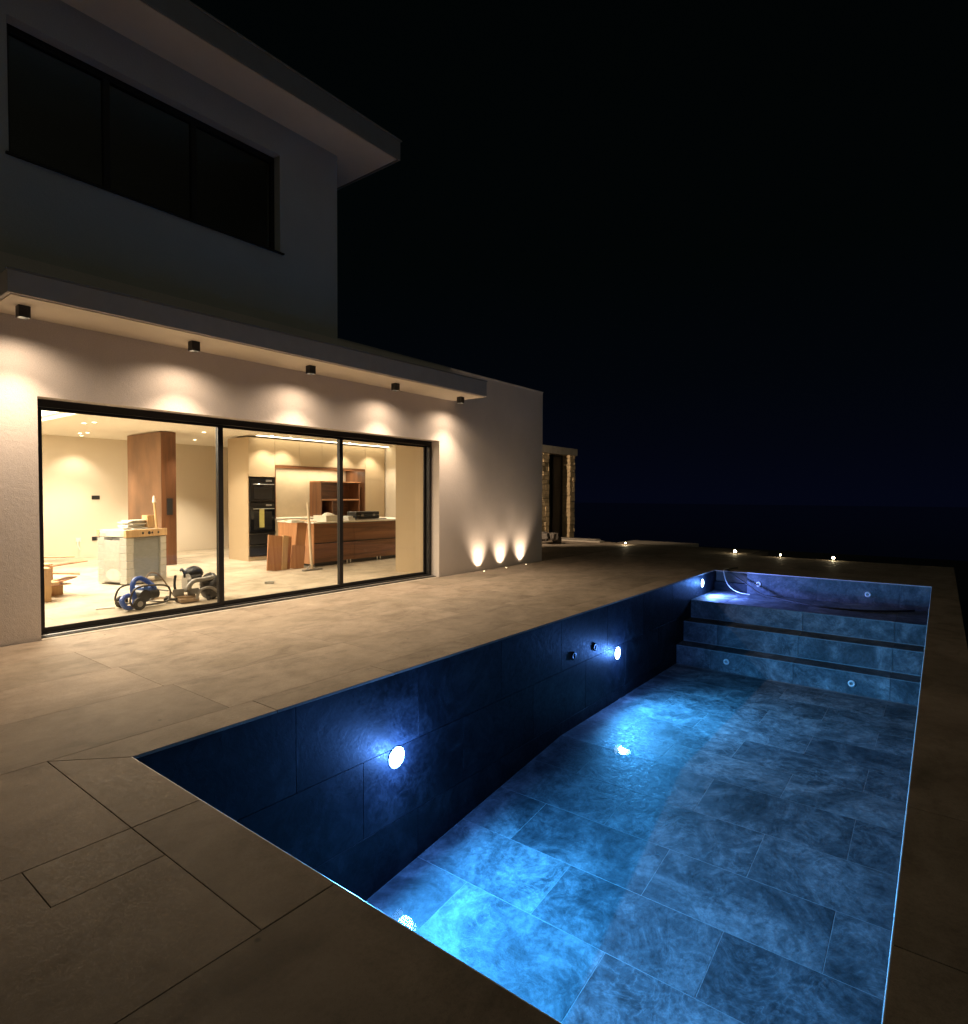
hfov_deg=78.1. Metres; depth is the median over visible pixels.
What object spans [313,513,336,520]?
open carton
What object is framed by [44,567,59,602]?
plywood box
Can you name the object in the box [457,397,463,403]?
canopy downlight
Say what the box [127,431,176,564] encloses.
walnut column
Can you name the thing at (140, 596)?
pump machine
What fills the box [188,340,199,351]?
canopy downlight
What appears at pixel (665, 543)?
stone slab
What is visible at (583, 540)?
paving slab
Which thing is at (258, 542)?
warming drawer
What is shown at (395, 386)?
canopy downlight
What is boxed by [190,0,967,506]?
sky
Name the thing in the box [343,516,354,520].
carton
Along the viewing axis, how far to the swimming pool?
5.11 m
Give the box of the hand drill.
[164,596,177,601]
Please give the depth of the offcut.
12.83 m
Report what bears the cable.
on the swimming pool
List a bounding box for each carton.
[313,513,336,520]
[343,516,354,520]
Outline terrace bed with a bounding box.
[542,545,952,583]
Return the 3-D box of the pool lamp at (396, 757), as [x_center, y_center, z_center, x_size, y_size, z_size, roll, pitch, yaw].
[-0.787,2.222,5.404,0.028,0.195,0.195,1,2,37]
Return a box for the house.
[0,0,542,646]
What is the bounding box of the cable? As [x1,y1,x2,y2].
[723,568,749,594]
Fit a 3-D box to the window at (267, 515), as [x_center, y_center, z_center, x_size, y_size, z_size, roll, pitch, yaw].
[-5.346,0.206,14.450,0.001,0.430,0.480,1,2,37]
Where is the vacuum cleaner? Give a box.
[184,566,216,599]
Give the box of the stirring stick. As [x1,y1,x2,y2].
[152,496,157,527]
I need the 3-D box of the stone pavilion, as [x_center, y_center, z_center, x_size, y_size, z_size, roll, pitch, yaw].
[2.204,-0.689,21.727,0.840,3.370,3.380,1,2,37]
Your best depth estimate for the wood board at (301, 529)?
13.01 m
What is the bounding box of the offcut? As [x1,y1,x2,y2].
[286,520,304,522]
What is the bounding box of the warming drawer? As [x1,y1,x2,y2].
[249,532,274,555]
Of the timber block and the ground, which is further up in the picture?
the timber block
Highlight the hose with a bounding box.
[727,567,914,611]
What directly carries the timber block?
on the wrapped crate
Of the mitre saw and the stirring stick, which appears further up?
the stirring stick
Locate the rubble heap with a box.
[542,531,561,542]
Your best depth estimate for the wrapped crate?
10.56 m
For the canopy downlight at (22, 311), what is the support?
attached to the house
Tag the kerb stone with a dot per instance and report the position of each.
(580, 538)
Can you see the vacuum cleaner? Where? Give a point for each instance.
(207, 590)
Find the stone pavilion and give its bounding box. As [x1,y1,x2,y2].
[542,445,577,537]
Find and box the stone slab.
[617,540,698,546]
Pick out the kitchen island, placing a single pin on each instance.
(363, 540)
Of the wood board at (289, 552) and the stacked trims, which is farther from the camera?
the wood board at (289, 552)
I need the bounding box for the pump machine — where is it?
[114,572,175,610]
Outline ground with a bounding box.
[605,541,967,646]
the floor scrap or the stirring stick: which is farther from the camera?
the stirring stick
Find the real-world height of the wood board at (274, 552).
0.795 m
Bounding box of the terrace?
[0,540,956,1023]
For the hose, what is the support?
on the swimming pool
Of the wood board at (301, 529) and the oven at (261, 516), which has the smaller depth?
the wood board at (301, 529)
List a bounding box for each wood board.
[266,535,282,570]
[281,535,288,569]
[287,536,291,568]
[290,545,304,568]
[295,523,306,545]
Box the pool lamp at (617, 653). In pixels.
[614,647,619,659]
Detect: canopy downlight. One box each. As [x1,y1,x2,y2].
[15,304,30,319]
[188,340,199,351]
[306,365,315,374]
[391,383,399,390]
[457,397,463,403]
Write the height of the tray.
0.030 m
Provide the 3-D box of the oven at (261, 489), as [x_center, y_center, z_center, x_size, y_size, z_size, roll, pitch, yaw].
[-5.552,-0.539,14.589,0.620,0.570,0.660,1,2,37]
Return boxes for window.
[5,23,284,254]
[254,487,271,498]
[254,511,271,529]
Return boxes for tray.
[355,518,386,519]
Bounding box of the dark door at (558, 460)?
[547,455,562,536]
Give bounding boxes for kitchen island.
[277,517,395,565]
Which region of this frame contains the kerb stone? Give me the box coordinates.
[561,537,600,539]
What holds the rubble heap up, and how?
on the terrace
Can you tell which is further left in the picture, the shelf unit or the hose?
the shelf unit
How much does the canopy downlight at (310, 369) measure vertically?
0.114 m
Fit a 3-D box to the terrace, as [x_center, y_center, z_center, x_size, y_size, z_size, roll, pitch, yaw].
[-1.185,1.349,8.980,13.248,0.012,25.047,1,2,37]
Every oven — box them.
[249,478,274,501]
[249,502,274,532]
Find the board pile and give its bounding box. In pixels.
[44,556,86,595]
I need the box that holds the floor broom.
[302,503,322,570]
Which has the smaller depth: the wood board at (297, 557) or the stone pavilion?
the wood board at (297, 557)
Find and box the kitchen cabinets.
[228,437,384,560]
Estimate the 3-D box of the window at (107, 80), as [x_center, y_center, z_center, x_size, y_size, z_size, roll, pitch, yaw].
[-4.024,-4.464,7.519,0.245,1.432,3.290,1,2,37]
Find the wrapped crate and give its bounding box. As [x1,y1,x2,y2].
[97,528,166,583]
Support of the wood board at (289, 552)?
on the house
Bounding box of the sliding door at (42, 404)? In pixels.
[37,399,435,637]
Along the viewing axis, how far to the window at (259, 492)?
14.43 m
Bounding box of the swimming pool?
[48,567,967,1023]
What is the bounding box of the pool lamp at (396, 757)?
[388,746,403,768]
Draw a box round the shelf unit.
[310,481,360,516]
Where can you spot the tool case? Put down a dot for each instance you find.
(363, 514)
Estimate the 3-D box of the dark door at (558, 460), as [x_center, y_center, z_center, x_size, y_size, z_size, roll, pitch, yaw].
[2.499,-0.558,22.083,0.080,3.090,1.460,1,2,37]
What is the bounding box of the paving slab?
[562,538,604,542]
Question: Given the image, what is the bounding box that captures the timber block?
[142,515,154,527]
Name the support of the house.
on the terrace
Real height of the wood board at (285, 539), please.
0.743 m
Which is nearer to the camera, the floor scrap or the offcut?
the floor scrap
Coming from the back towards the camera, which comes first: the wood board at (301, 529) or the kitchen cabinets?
the kitchen cabinets
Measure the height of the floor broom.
1.426 m
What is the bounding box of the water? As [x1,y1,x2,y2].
[572,503,967,560]
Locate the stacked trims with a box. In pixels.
[118,519,147,528]
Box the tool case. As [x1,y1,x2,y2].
[347,511,378,518]
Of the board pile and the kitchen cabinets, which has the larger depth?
the kitchen cabinets
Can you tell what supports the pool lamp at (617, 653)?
attached to the swimming pool
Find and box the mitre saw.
[173,568,201,602]
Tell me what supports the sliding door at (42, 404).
in the house
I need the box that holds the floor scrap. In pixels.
[96,607,113,609]

